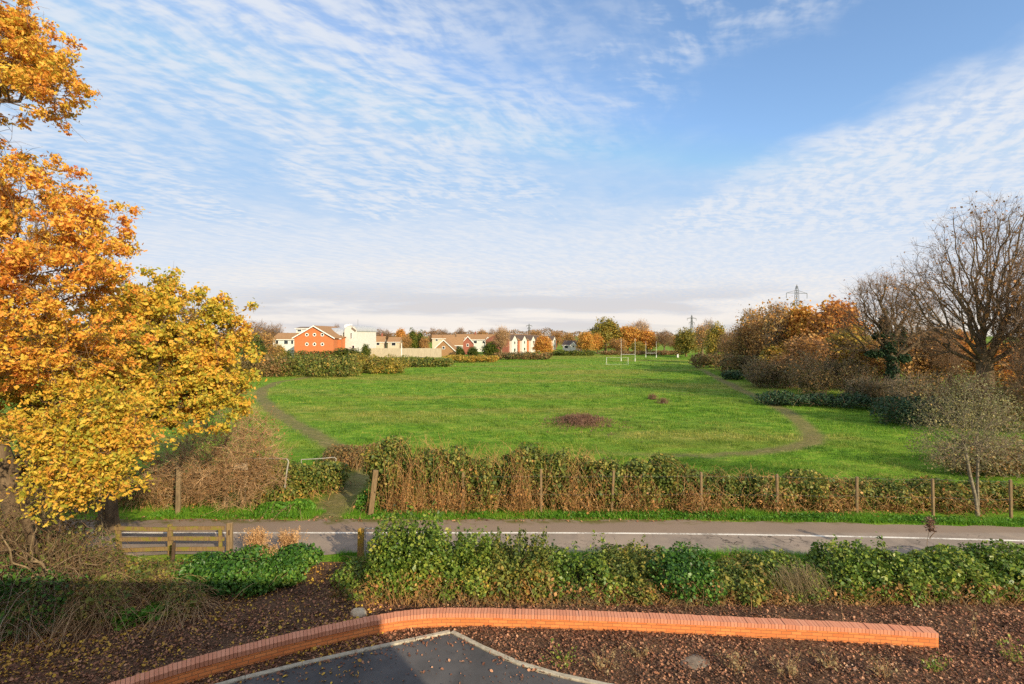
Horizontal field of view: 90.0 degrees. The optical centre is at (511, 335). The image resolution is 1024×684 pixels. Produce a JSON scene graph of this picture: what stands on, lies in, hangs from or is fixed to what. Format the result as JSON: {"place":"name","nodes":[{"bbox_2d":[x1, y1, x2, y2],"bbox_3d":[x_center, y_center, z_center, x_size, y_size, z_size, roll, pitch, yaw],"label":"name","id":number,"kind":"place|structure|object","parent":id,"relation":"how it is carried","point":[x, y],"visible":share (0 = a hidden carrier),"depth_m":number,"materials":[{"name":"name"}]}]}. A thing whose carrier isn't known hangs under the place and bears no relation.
{"place":"outdoors","nodes":[
{"label":"outdoors","id":0,"kind":"place"},
{"bbox_2d":[239,525,272,548],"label":"dry grass","id":1,"kind":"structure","parent":0,"point":[260,539],"depth_m":15.89,"materials":[{"name":"plant"}]},
{"bbox_2d":[266,527,308,547],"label":"dry grass","id":2,"kind":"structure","parent":0,"point":[287,539],"depth_m":15.93,"materials":[{"name":"plant"}]},
{"bbox_2d":[233,634,585,683],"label":"car park","id":3,"kind":"structure","parent":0,"point":[401,662],"depth_m":10.64,"materials":[{"name":"grey asphalt"}]},
{"bbox_2d":[0,336,1023,561],"bbox_3d":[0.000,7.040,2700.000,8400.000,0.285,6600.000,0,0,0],"label":"ground","id":4,"kind":"structure","parent":0,"point":[339,502],"depth_m":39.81,"materials":[{"name":"green plant"}]},
{"bbox_2d":[0,496,152,594],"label":"bramble thicket","id":5,"kind":"object","parent":4,"relation":"on","point":[78,523],"visible":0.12,"depth_m":15.50,"materials":[{"name":"brown plant"}]},
{"bbox_2d":[0,0,158,585],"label":"oak tree","id":6,"kind":"object","parent":4,"relation":"on","point":[28,67],"visible":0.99,"depth_m":12.31,"materials":[{"name":"orange plant"}]},
{"bbox_2d":[13,436,236,513],"bbox_3d":[-17.156,5.540,21.695,10.743,3.023,4.725,0,0,0],"label":"bramble thicket","id":7,"kind":"object","parent":4,"relation":"on","point":[137,499],"visible":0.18,"depth_m":21.02,"materials":[{"name":"brown plant"}]},
{"bbox_2d":[0,264,270,535],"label":"oak tree","id":8,"kind":"object","parent":4,"relation":"on","point":[203,372],"visible":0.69,"depth_m":16.14,"materials":[{"name":"yellow plant"}]},
{"bbox_2d":[114,522,232,554],"bbox_3d":[-10.792,6.500,16.357,3.724,1.060,0.198,0,0,0],"label":"post and rail fence","id":9,"kind":"object","parent":4,"relation":"on","point":[169,529],"visible":0.89,"depth_m":16.26,"materials":[{"name":"brown wood"}]},
{"bbox_2d":[138,400,296,515],"bbox_3d":[-12.018,4.843,20.897,6.598,5.229,4.073,0,0,0],"label":"hawthorn shrub","id":10,"kind":"object","parent":4,"relation":"on","point":[220,468],"visible":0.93,"depth_m":20.45,"materials":[{"name":"brown plant"}]},
{"bbox_2d":[232,353,297,376],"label":"bramble bank","id":11,"kind":"structure","parent":4,"relation":"on","point":[266,366],"depth_m":86.68,"materials":[{"name":"green plant"}]},
{"bbox_2d":[254,328,286,358],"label":"russet tree","id":12,"kind":"object","parent":4,"relation":"on","point":[271,350],"visible":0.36,"depth_m":111.72,"materials":[{"name":"brown plant"}]},
{"bbox_2d":[273,333,298,354],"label":"white bungalow","id":13,"kind":"object","parent":4,"relation":"on","point":[286,340],"visible":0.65,"depth_m":158.00,"materials":[{"name":"white paint"}]},
{"bbox_2d":[255,498,329,521],"bbox_3d":[-8.804,6.761,20.228,2.773,0.591,2.143,0,0,0],"label":"nettle patch","id":14,"kind":"object","parent":4,"relation":"on","point":[302,504],"visible":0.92,"depth_m":20.17,"materials":[{"name":"green plant"}]},
{"bbox_2d":[235,455,364,507],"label":"bramble bush","id":15,"kind":"object","parent":4,"relation":"on","point":[326,474],"visible":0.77,"depth_m":21.97,"materials":[{"name":"green plant"}]},
{"bbox_2d":[270,350,361,376],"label":"bramble bank","id":16,"kind":"structure","parent":4,"relation":"on","point":[309,364],"depth_m":87.11,"materials":[{"name":"green plant"}]},
{"bbox_2d":[292,325,348,356],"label":"brick building","id":17,"kind":"structure","parent":4,"relation":"on","point":[313,338],"depth_m":148.00,"materials":[{"name":"orange brick"}]},
{"bbox_2d":[316,443,382,471],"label":"bramble bush","id":18,"kind":"object","parent":4,"relation":"on","point":[339,453],"visible":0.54,"depth_m":27.00,"materials":[{"name":"brown plant"}]},
{"bbox_2d":[332,324,376,351],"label":"white building","id":19,"kind":"structure","parent":4,"relation":"on","point":[358,337],"depth_m":157.95,"materials":[{"name":"paint"}]},
{"bbox_2d":[349,487,391,513],"bbox_3d":[-5.422,6.611,20.776,1.875,0.885,2.034,0,0,0],"label":"nettle patch","id":20,"kind":"object","parent":4,"relation":"on","point":[362,499],"visible":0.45,"depth_m":20.42,"materials":[{"name":"green plant"}]},
{"bbox_2d":[344,353,409,373],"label":"bramble bank","id":21,"kind":"structure","parent":4,"relation":"on","point":[372,364],"depth_m":94.29,"materials":[{"name":"plant"}]},
{"bbox_2d":[353,432,458,518],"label":"bramble bush","id":22,"kind":"object","parent":4,"relation":"on","point":[404,475],"visible":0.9,"depth_m":20.39,"materials":[{"name":"brown plant"}]},
{"bbox_2d":[370,348,441,356],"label":"garden fence","id":23,"kind":"object","parent":4,"relation":"on","point":[414,352],"visible":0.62,"depth_m":164.97,"materials":[{"name":"beige wood"}]},
{"bbox_2d":[397,354,455,366],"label":"bramble bank","id":24,"kind":"structure","parent":4,"relation":"on","point":[421,361],"depth_m":114.73,"materials":[{"name":"green plant"}]},
{"bbox_2d":[442,354,498,361],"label":"bramble bank","id":25,"kind":"structure","parent":4,"relation":"on","point":[463,358],"depth_m":134.72,"materials":[{"name":"plant"}]},
{"bbox_2d":[424,442,545,519],"bbox_3d":[-1.206,5.700,20.638,5.526,2.699,3.678,0,0,0],"label":"bramble bush","id":26,"kind":"object","parent":4,"relation":"on","point":[498,484],"visible":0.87,"depth_m":20.32,"materials":[{"name":"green plant"}]},
{"bbox_2d":[331,545,666,561],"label":"bank edge grass","id":27,"kind":"structure","parent":4,"relation":"on","point":[345,553],"depth_m":16.21,"materials":[{"name":"green plant"}]},
{"bbox_2d":[485,334,518,353],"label":"terrace house","id":28,"kind":"structure","parent":4,"relation":"on","point":[513,346],"depth_m":192.03,"materials":[{"name":"paint"}]},
{"bbox_2d":[492,351,552,359],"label":"bramble bank","id":29,"kind":"structure","parent":4,"relation":"on","point":[524,355],"depth_m":149.30,"materials":[{"name":"green plant"}]},
{"bbox_2d":[108,607,938,683],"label":"brick wall","id":30,"kind":"structure","parent":4,"relation":"on","point":[204,666],"depth_m":11.79,"materials":[{"name":"orange brick"}]},
{"bbox_2d":[532,335,555,353],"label":"orange tree","id":31,"kind":"object","parent":4,"relation":"on","point":[542,344],"visible":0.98,"depth_m":166.68,"materials":[{"name":"orange plant"}]},
{"bbox_2d":[135,327,969,341],"bbox_3d":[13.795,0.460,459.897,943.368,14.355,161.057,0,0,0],"label":"distant woodland","id":32,"kind":"object","parent":4,"relation":"on","point":[512,331],"visible":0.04,"depth_m":421.14,"materials":[{"name":"brown plant"}]},
{"bbox_2d":[500,441,626,517],"bbox_3d":[1.922,5.698,20.821,5.255,2.707,3.263,0,0,0],"label":"bramble bush","id":33,"kind":"object","parent":4,"relation":"on","point":[568,485],"visible":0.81,"depth_m":20.53,"materials":[{"name":"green plant"}]},
{"bbox_2d":[505,409,652,442],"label":"dock patch","id":34,"kind":"object","parent":4,"relation":"on","point":[581,420],"visible":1,"depth_m":40.25,"materials":[{"name":"brown plant"}]},
{"bbox_2d":[573,331,595,350],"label":"orange tree","id":35,"kind":"object","parent":4,"relation":"on","point":[585,340],"visible":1,"depth_m":188.79,"materials":[{"name":"orange plant"}]},
{"bbox_2d":[147,506,1023,526],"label":"verge grass","id":36,"kind":"structure","parent":4,"relation":"on","point":[314,513],"depth_m":19.62,"materials":[{"name":"green plant"}]},
{"bbox_2d":[589,316,624,350],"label":"golden tree","id":37,"kind":"object","parent":4,"relation":"on","point":[608,329],"visible":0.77,"depth_m":202.88,"materials":[{"name":"yellow plant"}]},
{"bbox_2d":[611,324,643,351],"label":"orange tree","id":38,"kind":"object","parent":4,"relation":"on","point":[629,336],"visible":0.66,"depth_m":204.92,"materials":[{"name":"orange plant"}]},
{"bbox_2d":[598,349,684,354],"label":"scrub bush","id":39,"kind":"object","parent":4,"relation":"on","point":[633,352],"visible":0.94,"depth_m":185.09,"materials":[{"name":"green plant"}]},
{"bbox_2d":[582,451,700,518],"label":"bramble bush","id":40,"kind":"object","parent":4,"relation":"on","point":[648,477],"visible":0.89,"depth_m":20.40,"materials":[{"name":"green plant"}]},
{"bbox_2d":[637,328,660,350],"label":"orange tree","id":41,"kind":"object","parent":4,"relation":"on","point":[648,338],"visible":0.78,"depth_m":203.20,"materials":[{"name":"orange plant"}]},
{"bbox_2d":[672,327,698,356],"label":"golden tree","id":42,"kind":"object","parent":4,"relation":"on","point":[684,341],"visible":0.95,"depth_m":170.41,"materials":[{"name":"green plant"}]},
{"bbox_2d":[687,351,735,367],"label":"scrub bush","id":43,"kind":"object","parent":4,"relation":"on","point":[705,360],"visible":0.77,"depth_m":111.18,"materials":[{"name":"brown plant"}]},
{"bbox_2d":[699,320,726,355],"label":"golden tree","id":44,"kind":"object","parent":4,"relation":"on","point":[710,340],"visible":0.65,"depth_m":127.47,"materials":[{"name":"plant"}]},
{"bbox_2d":[661,462,798,516],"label":"bramble bush","id":45,"kind":"object","parent":4,"relation":"on","point":[735,489],"visible":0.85,"depth_m":20.50,"materials":[{"name":"green plant"}]},
{"bbox_2d":[462,469,1012,518],"bbox_3d":[8.498,6.127,19.942,20.931,1.789,0.461,0,0,2],"label":"wire fence","id":46,"kind":"object","parent":4,"relation":"on","point":[1010,489],"visible":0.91,"depth_m":19.96,"materials":[{"name":"wood"}]},
{"bbox_2d":[716,316,758,357],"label":"russet tree","id":47,"kind":"object","parent":4,"relation":"on","point":[741,337],"visible":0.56,"depth_m":97.65,"materials":[{"name":"brown plant"}]},
{"bbox_2d":[713,351,768,373],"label":"scrub bush","id":48,"kind":"object","parent":4,"relation":"on","point":[738,363],"visible":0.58,"depth_m":89.12,"materials":[{"name":"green plant"}]},
{"bbox_2d":[742,303,787,362],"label":"russet tree","id":49,"kind":"object","parent":4,"relation":"on","point":[758,344],"visible":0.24,"depth_m":91.81,"materials":[{"name":"brown plant"}]},
{"bbox_2d":[753,342,795,369],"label":"golden tree","id":50,"kind":"object","parent":4,"relation":"on","point":[776,351],"visible":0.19,"depth_m":81.29,"materials":[{"name":"brown plant"}]},
{"bbox_2d":[753,297,797,352],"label":"upright tree","id":51,"kind":"object","parent":4,"relation":"on","point":[770,330],"visible":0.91,"depth_m":83.33,"materials":[{"name":"brown plant"}]},
{"bbox_2d":[739,355,820,388],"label":"scrub bush","id":52,"kind":"object","parent":4,"relation":"on","point":[774,375],"visible":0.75,"depth_m":68.49,"materials":[{"name":"brown plant"}]},
{"bbox_2d":[762,298,824,356],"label":"orange tree","id":53,"kind":"object","parent":4,"relation":"on","point":[801,313],"visible":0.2,"depth_m":82.19,"materials":[{"name":"orange plant"}]},
{"bbox_2d":[766,329,846,379],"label":"russet tree","id":54,"kind":"object","parent":4,"relation":"on","point":[806,342],"visible":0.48,"depth_m":69.02,"materials":[{"name":"brown plant"}]},
{"bbox_2d":[746,468,882,518],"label":"bramble bush","id":55,"kind":"object","parent":4,"relation":"on","point":[792,485],"visible":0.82,"depth_m":20.43,"materials":[{"name":"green plant"}]},
{"bbox_2d":[784,346,880,394],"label":"scrub bush","id":56,"kind":"object","parent":4,"relation":"on","point":[830,374],"visible":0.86,"depth_m":60.15,"materials":[{"name":"brown plant"}]},
{"bbox_2d":[797,293,871,380],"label":"orange tree","id":57,"kind":"object","parent":4,"relation":"on","point":[820,322],"visible":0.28,"depth_m":76.69,"materials":[{"name":"orange plant"}]},
{"bbox_2d":[750,387,950,409],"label":"bramble patch","id":58,"kind":"object","parent":4,"relation":"on","point":[842,400],"visible":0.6,"depth_m":50.45,"materials":[{"name":"green plant"}]},
{"bbox_2d":[823,325,880,382],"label":"golden tree","id":59,"kind":"object","parent":4,"relation":"on","point":[839,340],"visible":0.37,"depth_m":68.57,"materials":[{"name":"plant"}]},
{"bbox_2d":[843,336,905,382],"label":"russet tree","id":60,"kind":"object","parent":4,"relation":"on","point":[881,370],"visible":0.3,"depth_m":67.16,"materials":[{"name":"brown plant"}]},
{"bbox_2d":[840,374,923,402],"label":"scrub bush","id":61,"kind":"object","parent":4,"relation":"on","point":[877,389],"visible":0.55,"depth_m":53.09,"materials":[{"name":"brown plant"}]},
{"bbox_2d":[808,267,959,383],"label":"oak tree","id":62,"kind":"object","parent":4,"relation":"on","point":[893,357],"visible":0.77,"depth_m":56.61,"materials":[{"name":"brown plant"}]},
{"bbox_2d":[826,472,986,519],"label":"bramble bush","id":63,"kind":"object","parent":4,"relation":"on","point":[881,493],"visible":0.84,"depth_m":20.45,"materials":[{"name":"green plant"}]},
{"bbox_2d":[872,323,949,391],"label":"russet tree","id":64,"kind":"object","parent":4,"relation":"on","point":[912,365],"visible":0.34,"depth_m":60.21,"materials":[{"name":"brown plant"}]},
{"bbox_2d":[868,392,965,426],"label":"bramble patch","id":65,"kind":"object","parent":4,"relation":"on","point":[888,415],"visible":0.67,"depth_m":40.35,"materials":[{"name":"green plant"}]},
{"bbox_2d":[886,367,983,418],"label":"scrub bush","id":66,"kind":"object","parent":4,"relation":"on","point":[909,391],"visible":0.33,"depth_m":44.00,"materials":[{"name":"brown plant"}]},
{"bbox_2d":[907,320,974,390],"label":"bare tree","id":67,"kind":"object","parent":4,"relation":"on","point":[939,358],"visible":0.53,"depth_m":58.93,"materials":[{"name":"brown plant"}]},
{"bbox_2d":[872,187,1023,415],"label":"oak tree","id":68,"kind":"object","parent":4,"relation":"on","point":[977,337],"visible":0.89,"depth_m":44.50,"materials":[{"name":"brown plant"}]},
{"bbox_2d":[920,325,975,390],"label":"orange tree","id":69,"kind":"object","parent":4,"relation":"on","point":[969,349],"visible":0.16,"depth_m":64.46,"materials":[{"name":"brown plant"}]},
{"bbox_2d":[893,364,1023,516],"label":"birch tree","id":70,"kind":"object","parent":4,"relation":"on","point":[976,444],"visible":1,"depth_m":19.68,"materials":[{"name":"brown plant"}]},
{"bbox_2d":[906,475,1023,516],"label":"bramble bush","id":71,"kind":"object","parent":4,"relation":"on","point":[995,494],"visible":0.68,"depth_m":20.69,"materials":[{"name":"green plant"}]},
{"bbox_2d":[922,427,1023,478],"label":"scrub bush","id":72,"kind":"object","parent":4,"relation":"on","point":[1003,468],"visible":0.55,"depth_m":25.41,"materials":[{"name":"brown plant"}]},
{"bbox_2d":[923,366,1023,431],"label":"scrub bush","id":73,"kind":"object","parent":4,"relation":"on","point":[994,393],"visible":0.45,"depth_m":37.97,"materials":[{"name":"brown plant"}]},
{"bbox_2d":[960,342,1022,391],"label":"orange tree","id":74,"kind":"object","parent":4,"relation":"on","point":[999,367],"visible":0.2,"depth_m":58.25,"materials":[{"name":"orange plant"}]},
{"bbox_2d":[965,242,1023,375],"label":"bare tree","id":75,"kind":"object","parent":4,"relation":"on","point":[1015,330],"visible":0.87,"depth_m":42.03,"materials":[{"name":"brown plant"}]},
{"bbox_2d":[981,319,1023,416],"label":"bare tree","id":76,"kind":"object","parent":4,"relation":"on","point":[1016,369],"visible":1,"depth_m":34.65,"materials":[{"name":"brown plant"}]},
{"bbox_2d":[0,561,1023,683],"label":"soil","id":77,"kind":"structure","parent":0,"point":[225,640],"depth_m":11.54,"materials":[{"name":"brown soil"}]},
{"bbox_2d":[0,555,110,653],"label":"bramble thicket","id":78,"kind":"object","parent":77,"relation":"on","point":[5,590],"visible":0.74,"depth_m":12.16,"materials":[{"name":"brown plant"}]},
{"bbox_2d":[0,463,133,608],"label":"elder shrub","id":79,"kind":"object","parent":77,"relation":"on","point":[30,562],"visible":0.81,"depth_m":13.05,"materials":[{"name":"brown plant"}]},
{"bbox_2d":[0,356,178,587],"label":"oak sapling","id":80,"kind":"object","parent":77,"relation":"on","point":[68,439],"visible":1,"depth_m":11.85,"materials":[{"name":"yellow plant"}]},
{"bbox_2d":[0,498,194,630],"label":"bramble thicket","id":81,"kind":"object","parent":77,"relation":"on","point":[145,575],"visible":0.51,"depth_m":14.12,"materials":[{"name":"brown plant"}]},
{"bbox_2d":[0,571,241,655],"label":"bramble thicket","id":82,"kind":"object","parent":77,"relation":"on","point":[80,605],"visible":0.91,"depth_m":12.40,"materials":[{"name":"brown plant"}]},
{"bbox_2d":[111,598,194,644],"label":"weed clump","id":83,"kind":"object","parent":77,"relation":"on","point":[141,614],"visible":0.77,"depth_m":12.38,"materials":[{"name":"green plant"}]},
{"bbox_2d":[0,560,394,683],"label":"golden fallen leaves","id":84,"kind":"object","parent":77,"relation":"on","point":[109,644],"visible":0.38,"depth_m":11.52,"materials":[{"name":"brown plant"}]},
{"bbox_2d":[132,542,325,612],"bbox_3d":[-7.777,6.580,14.303,4.865,0.903,3.297,0,0,-28],"label":"ivy mound","id":85,"kind":"object","parent":77,"relation":"on","point":[287,565],"visible":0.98,"depth_m":14.29,"materials":[{"name":"green plant"}]},
{"bbox_2d":[298,555,388,601],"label":"hedge shrub","id":86,"kind":"object","parent":77,"relation":"on","point":[347,585],"visible":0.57,"depth_m":14.11,"materials":[{"name":"green plant"}]},
{"bbox_2d":[348,502,453,607],"bbox_3d":[-2.758,5.849,14.127,3.691,2.390,2.794,0,0,0],"label":"hedge shrub","id":87,"kind":"object","parent":77,"relation":"on","point":[400,572],"visible":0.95,"depth_m":13.71,"materials":[{"name":"green plant"}]},
{"bbox_2d":[215,630,611,683],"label":"kerb","id":88,"kind":"structure","parent":77,"relation":"on","point":[436,634],"depth_m":10.88,"materials":[{"name":"concrete"}]},
{"bbox_2d":[414,519,514,607],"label":"hedge shrub","id":89,"kind":"object","parent":77,"relation":"on","point":[466,574],"visible":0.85,"depth_m":13.65,"materials":[{"name":"green plant"}]},
{"bbox_2d":[0,580,1023,683],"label":"fallen leaves","id":90,"kind":"object","parent":77,"relation":"on","point":[986,630],"visible":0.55,"depth_m":11.44,"materials":[{"name":"brown plant"}]},
{"bbox_2d":[462,524,581,609],"bbox_3d":[0.067,6.243,14.175,3.603,1.685,3.569,0,0,27],"label":"hedge shrub","id":91,"kind":"object","parent":77,"relation":"on","point":[521,578],"visible":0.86,"depth_m":13.63,"materials":[{"name":"green plant"}]},
{"bbox_2d":[535,529,633,608],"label":"hedge shrub","id":92,"kind":"object","parent":77,"relation":"on","point":[570,586],"visible":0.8,"depth_m":13.70,"materials":[{"name":"green plant"}]},
{"bbox_2d":[583,533,687,611],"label":"hedge shrub","id":93,"kind":"object","parent":77,"relation":"on","point":[627,561],"visible":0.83,"depth_m":13.92,"materials":[{"name":"green plant"}]},
{"bbox_2d":[640,541,759,613],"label":"hedge shrub","id":94,"kind":"object","parent":77,"relation":"on","point":[679,577],"visible":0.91,"depth_m":13.55,"materials":[{"name":"green plant"}]},
{"bbox_2d":[429,584,1023,683],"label":"bark chips","id":95,"kind":"object","parent":77,"relation":"on","point":[752,660],"visible":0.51,"depth_m":11.40,"materials":[{"name":"brown wood"}]},
{"bbox_2d":[686,549,803,613],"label":"hedge shrub","id":96,"kind":"object","parent":77,"relation":"on","point":[745,582],"visible":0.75,"depth_m":13.69,"materials":[{"name":"green plant"}]},
{"bbox_2d":[755,555,842,602],"bbox_3d":[7.745,6.517,13.659,2.448,0.922,1.069,0,0,0],"label":"dead grass curtain","id":97,"kind":"object","parent":77,"relation":"on","point":[797,580],"visible":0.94,"depth_m":13.58,"materials":[{"name":"plant"}]},
{"bbox_2d":[748,547,891,608],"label":"hedge shrub","id":98,"kind":"object","parent":77,"relation":"on","point":[773,558],"visible":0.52,"depth_m":13.70,"materials":[{"name":"green plant"}]},
{"bbox_2d":[664,542,1017,580],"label":"bank grass","id":99,"kind":"structure","parent":77,"relation":"on","point":[719,553],"depth_m":16.06,"materials":[{"name":"green plant"}]},
{"bbox_2d":[797,532,944,619],"bbox_3d":[9.663,6.347,14.157,4.070,1.526,3.058,0,0,-15],"label":"hedge shrub","id":100,"kind":"object","parent":77,"relation":"on","point":[864,572],"visible":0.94,"depth_m":13.71,"materials":[{"name":"green plant"}]},
{"bbox_2d":[874,545,1019,621],"bbox_3d":[11.928,6.485,13.985,3.402,1.127,3.189,0,0,0],"label":"hedge shrub","id":101,"kind":"object","parent":77,"relation":"on","point":[954,580],"visible":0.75,"depth_m":13.59,"materials":[{"name":"green plant"}]},
{"bbox_2d":[928,538,1023,605],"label":"hedge shrub","id":102,"kind":"object","parent":77,"relation":"on","point":[1009,570],"visible":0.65,"depth_m":14.10,"materials":[{"name":"green plant"}]},
{"bbox_2d":[0,0,1023,335],"label":"sky","id":103,"kind":"structure","parent":0,"point":[450,165],"materials":[{"name":"blue"}]},
{"bbox_2d":[45,518,1023,559],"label":"path","id":104,"kind":"structure","parent":0,"point":[331,543],"depth_m":18.07,"materials":[{"name":"grey asphalt"}]},
{"bbox_2d":[40,532,1023,540],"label":"path marking","id":105,"kind":"object","parent":104,"relation":"on","point":[629,533],"visible":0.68,"depth_m":18.05,"materials":[{"name":"white paint"}]},
{"bbox_2d":[95,516,1018,521],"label":"path edge leaves","id":106,"kind":"object","parent":104,"relation":"on","point":[432,519],"visible":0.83,"depth_m":19.38,"materials":[{"name":"brown plant"}]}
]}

